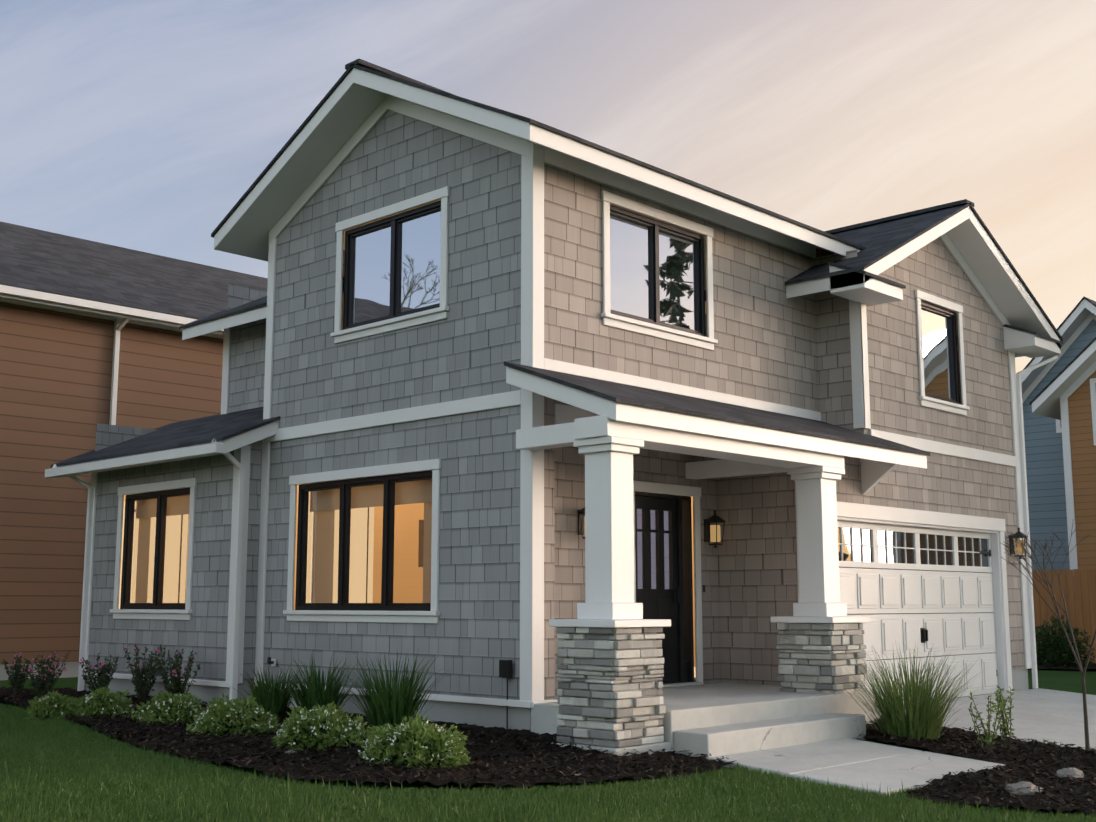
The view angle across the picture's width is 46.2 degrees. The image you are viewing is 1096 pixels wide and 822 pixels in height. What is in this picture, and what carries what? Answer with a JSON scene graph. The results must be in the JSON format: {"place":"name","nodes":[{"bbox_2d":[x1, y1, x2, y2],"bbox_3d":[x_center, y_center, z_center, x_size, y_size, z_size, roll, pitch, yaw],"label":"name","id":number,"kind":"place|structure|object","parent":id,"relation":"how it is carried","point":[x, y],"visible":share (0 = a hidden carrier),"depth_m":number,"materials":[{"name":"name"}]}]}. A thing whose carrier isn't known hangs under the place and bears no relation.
{"place":"outdoors","nodes":[
{"label":"outdoors","id":0,"kind":"place"},
{"bbox_2d":[134,508,423,602],"bbox_3d":[-2.043,2.207,16.130,6.710,2.100,3.500,-8,-12,43],"label":"curtain","id":1,"kind":"object","parent":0,"point":[421,538],"depth_m":16.31,"materials":[{"name":"beige fabric"}]},
{"bbox_2d":[124,483,695,666],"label":"interior wall","id":2,"kind":"structure","parent":0,"point":[417,517],"depth_m":16.11,"materials":[{"name":"beige paint"}]},
{"bbox_2d":[88,110,961,699],"bbox_3d":[0.292,0.337,17.824,8.550,6.400,9.550,-8,-12,43],"label":"house siding","id":3,"kind":"object","parent":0,"point":[466,350],"visible":0.33,"depth_m":13.71,"materials":[{"name":"grey wood"}]},
{"bbox_2d":[0,703,1095,821],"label":"lawn","id":4,"kind":"structure","parent":0,"point":[57,770],"depth_m":8.63,"materials":[{"name":"green plant"}]},
{"bbox_2d":[0,668,1095,816],"bbox_3d":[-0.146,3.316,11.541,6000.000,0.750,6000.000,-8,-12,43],"label":"soil edge","id":5,"kind":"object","parent":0,"point":[1067,680],"depth_m":10.55,"materials":[{"name":"brown soil"}]},
{"bbox_2d":[0,686,736,787],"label":"mulch","id":6,"kind":"object","parent":5,"relation":"on","point":[433,779],"visible":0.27,"depth_m":9.99,"materials":[{"name":"brown wood"}]},
{"bbox_2d":[28,692,465,762],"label":"flowering plants","id":7,"kind":"object","parent":6,"relation":"on","point":[280,730],"visible":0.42,"depth_m":10.49,"materials":[{"name":"plant"}]},
{"bbox_2d":[232,649,447,729],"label":"ornamental grasses","id":8,"kind":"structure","parent":6,"relation":"on","point":[385,706],"depth_m":12.33,"materials":[{"name":"green plant"}]},
{"bbox_2d":[23,685,1015,769],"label":"shrubs","id":9,"kind":"object","parent":6,"relation":"on","point":[222,709],"visible":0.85,"depth_m":11.13,"materials":[{"name":"green plant"}]},
{"bbox_2d":[556,627,665,747],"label":"stone pier","id":10,"kind":"structure","parent":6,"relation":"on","point":[610,684],"depth_m":10.63,"materials":[{"name":"grey stone"}]},
{"bbox_2d":[267,550,997,729],"bbox_3d":[1.981,2.362,14.351,9.682,1.867,3.383,3,-9,-18],"label":"hardware","id":11,"kind":"object","parent":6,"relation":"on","point":[505,668],"visible":0.92,"depth_m":14.28,"materials":[{"name":"black metal"}]},
{"bbox_2d":[0,662,1028,730],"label":"foundation","id":12,"kind":"object","parent":5,"relation":"on","point":[519,718],"depth_m":13.37,"materials":[{"name":"grey concrete"}]},
{"bbox_2d":[0,285,1095,625],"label":"roof trim","id":13,"kind":"structure","parent":5,"relation":"on","point":[1050,401],"depth_m":26.06,"materials":[{"name":"white wood"}]},
{"bbox_2d":[0,302,222,663],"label":"siding","id":14,"kind":"object","parent":13,"relation":"attached to","point":[55,380],"visible":0.18,"depth_m":21.09,"materials":[{"name":"brown wood"}]},
{"bbox_2d":[0,221,1095,404],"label":"roof","id":15,"kind":"object","parent":13,"relation":"on","point":[50,262],"visible":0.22,"depth_m":24.22,"materials":[{"name":"grey"}]},
{"bbox_2d":[2,522,1095,766],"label":"plants","id":16,"kind":"object","parent":5,"relation":"on","point":[1049,647],"depth_m":15.18,"materials":[{"name":"green plant"}]},
{"bbox_2d":[7,645,193,679],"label":"flowering plants","id":17,"kind":"object","parent":16,"relation":"on","point":[158,650],"visible":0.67,"depth_m":15.41,"materials":[{"name":"plant"}]},
{"bbox_2d":[45,68,1060,707],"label":"house trim","id":18,"kind":"structure","parent":5,"relation":"on","point":[607,438],"depth_m":13.92,"materials":[{"name":"white wood"}]},
{"bbox_2d":[50,199,1062,467],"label":"roof","id":19,"kind":"structure","parent":18,"relation":"attached to","point":[878,239],"depth_m":16.49,"materials":[{"name":"black"}]},
{"bbox_2d":[211,59,929,455],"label":"roof","id":20,"kind":"structure","parent":18,"relation":"attached to","point":[677,403],"depth_m":13.01,"materials":[{"name":"black"}]},
{"bbox_2d":[120,200,1026,682],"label":"window frames","id":21,"kind":"structure","parent":18,"relation":"attached to","point":[684,540],"depth_m":14.26,"materials":[{"name":"black"}]},
{"bbox_2d":[135,470,431,602],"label":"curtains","id":22,"kind":"object","parent":21,"relation":"attached to","point":[327,578],"depth_m":14.36,"materials":[{"name":"beige fabric"}]},
{"bbox_2d":[127,479,687,661],"bbox_3d":[-2.234,1.805,14.386,7.228,1.980,2.391,-2,-9,15],"label":"window glass","id":23,"kind":"object","parent":21,"relation":"in","point":[337,542],"visible":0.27,"depth_m":14.06,"materials":[{"name":"clear glass"}]},
{"bbox_2d":[351,210,952,398],"bbox_3d":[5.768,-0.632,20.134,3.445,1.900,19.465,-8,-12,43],"label":"window panes","id":24,"kind":"object","parent":21,"relation":"in","point":[419,266],"visible":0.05,"depth_m":13.87,"materials":[{"name":"clear glass"}]},
{"bbox_2d":[635,496,688,683],"bbox_3d":[1.227,1.978,14.188,0.058,2.040,0.984,-8,-12,43],"label":"front door","id":25,"kind":"structure","parent":21,"relation":"attached to","point":[658,602],"depth_m":14.20,"materials":[{"name":"black wood"}]},
{"bbox_2d":[637,494,670,588],"bbox_3d":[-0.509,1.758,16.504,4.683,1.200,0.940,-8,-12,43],"label":"glass pane","id":26,"kind":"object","parent":25,"relation":"attached to","point":[652,514],"depth_m":15.41,"materials":[{"name":"glass"}]},
{"bbox_2d":[584,516,1023,553],"bbox_3d":[3.371,1.544,15.584,7.739,0.210,0.432,6,-11,-37],"label":"wall lantern","id":27,"kind":"object","parent":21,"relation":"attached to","point":[712,533],"visible":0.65,"depth_m":14.68,"materials":[{"name":"black metal"}]},
{"bbox_2d":[837,521,997,701],"bbox_3d":[4.634,2.522,15.991,0.066,2.134,4.152,-8,-12,43],"label":"garage door","id":28,"kind":"structure","parent":18,"relation":"attached to","point":[884,594],"depth_m":16.08,"materials":[{"name":"white metal"}]},
{"bbox_2d":[838,527,987,566],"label":"windows","id":29,"kind":"structure","parent":28,"relation":"attached to","point":[857,551],"depth_m":15.97,"materials":[{"name":"clear glass"}]},
{"bbox_2d":[531,682,877,758],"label":"porch steps","id":30,"kind":"structure","parent":5,"relation":"on","point":[717,719],"depth_m":11.61,"materials":[{"name":"grey concrete"}]},
{"bbox_2d":[776,623,868,716],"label":"stone pier","id":31,"kind":"structure","parent":30,"relation":"on","point":[813,657],"depth_m":13.03,"materials":[{"name":"grey stone"}]},
{"bbox_2d":[709,738,922,777],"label":"walkway","id":32,"kind":"structure","parent":5,"relation":"on","point":[791,760],"depth_m":10.95,"materials":[{"name":"concrete"}]},
{"bbox_2d":[792,751,1005,795],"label":"walkway","id":33,"kind":"structure","parent":5,"relation":"on","point":[912,770],"depth_m":10.37,"materials":[{"name":"concrete"}]},
{"bbox_2d":[861,720,1095,813],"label":"mulch","id":34,"kind":"object","parent":5,"relation":"on","point":[1038,805],"visible":0.65,"depth_m":10.40,"materials":[{"name":"black wood"}]},
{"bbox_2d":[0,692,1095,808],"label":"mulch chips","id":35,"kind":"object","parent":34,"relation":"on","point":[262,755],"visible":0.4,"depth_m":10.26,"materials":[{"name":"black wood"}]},
{"bbox_2d":[285,750,1083,794],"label":"rocks","id":36,"kind":"object","parent":34,"relation":"on","point":[1065,772],"visible":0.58,"depth_m":9.80,"materials":[{"name":"grey stone"}]},
{"bbox_2d":[836,642,997,740],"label":"ornamental grass","id":37,"kind":"object","parent":34,"relation":"on","point":[923,717],"depth_m":12.23,"materials":[{"name":"green plant"}]},
{"bbox_2d":[1023,319,1095,628],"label":"neighboring house siding","id":38,"kind":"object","parent":5,"relation":"on","point":[1045,478],"visible":0.14,"depth_m":28.30,"materials":[{"name":"blue wood"}]},
{"bbox_2d":[1068,371,1095,637],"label":"house wall","id":39,"kind":"structure","parent":38,"relation":"attached to","point":[1083,453],"depth_m":26.09,"materials":[{"name":"wood"}]},
{"bbox_2d":[1032,569,1095,662],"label":"fence","id":40,"kind":"object","parent":5,"relation":"on","point":[1079,596],"visible":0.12,"depth_m":25.18,"materials":[{"name":"brown wood"}]},
{"bbox_2d":[1037,661,1095,669],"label":"mulch","id":41,"kind":"object","parent":5,"relation":"on","point":[1089,667],"visible":0.27,"depth_m":23.16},
{"bbox_2d":[0,0,1095,373],"label":"sky","id":42,"kind":"structure","parent":0,"point":[139,125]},
{"bbox_2d":[544,163,1024,699],"bbox_3d":[3.051,0.225,15.382,1.200,5.900,9.250,-8,-12,43],"label":"house siding","id":43,"kind":"object","parent":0,"point":[774,345],"visible":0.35,"depth_m":14.76,"materials":[{"name":"grey wood"}]},
{"bbox_2d":[878,699,1095,748],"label":"driveway","id":44,"kind":"structure","parent":0,"point":[1039,726],"depth_m":13.99,"materials":[{"name":"concrete"}]},
{"bbox_2d":[950,688,1095,718],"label":"driveway","id":45,"kind":"structure","parent":0,"point":[1056,701],"depth_m":16.34,"materials":[{"name":"concrete"}]},
{"label":"interior floor","id":46,"kind":"structure","parent":0,"visible":0},
{"bbox_2d":[119,491,695,676],"bbox_3d":[-2.026,1.955,15.966,7.010,2.550,3.765,-8,-12,43],"label":"curtain","id":47,"kind":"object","parent":46,"relation":"on","point":[355,566],"depth_m":15.80,"materials":[{"name":"beige fabric"}]}
]}

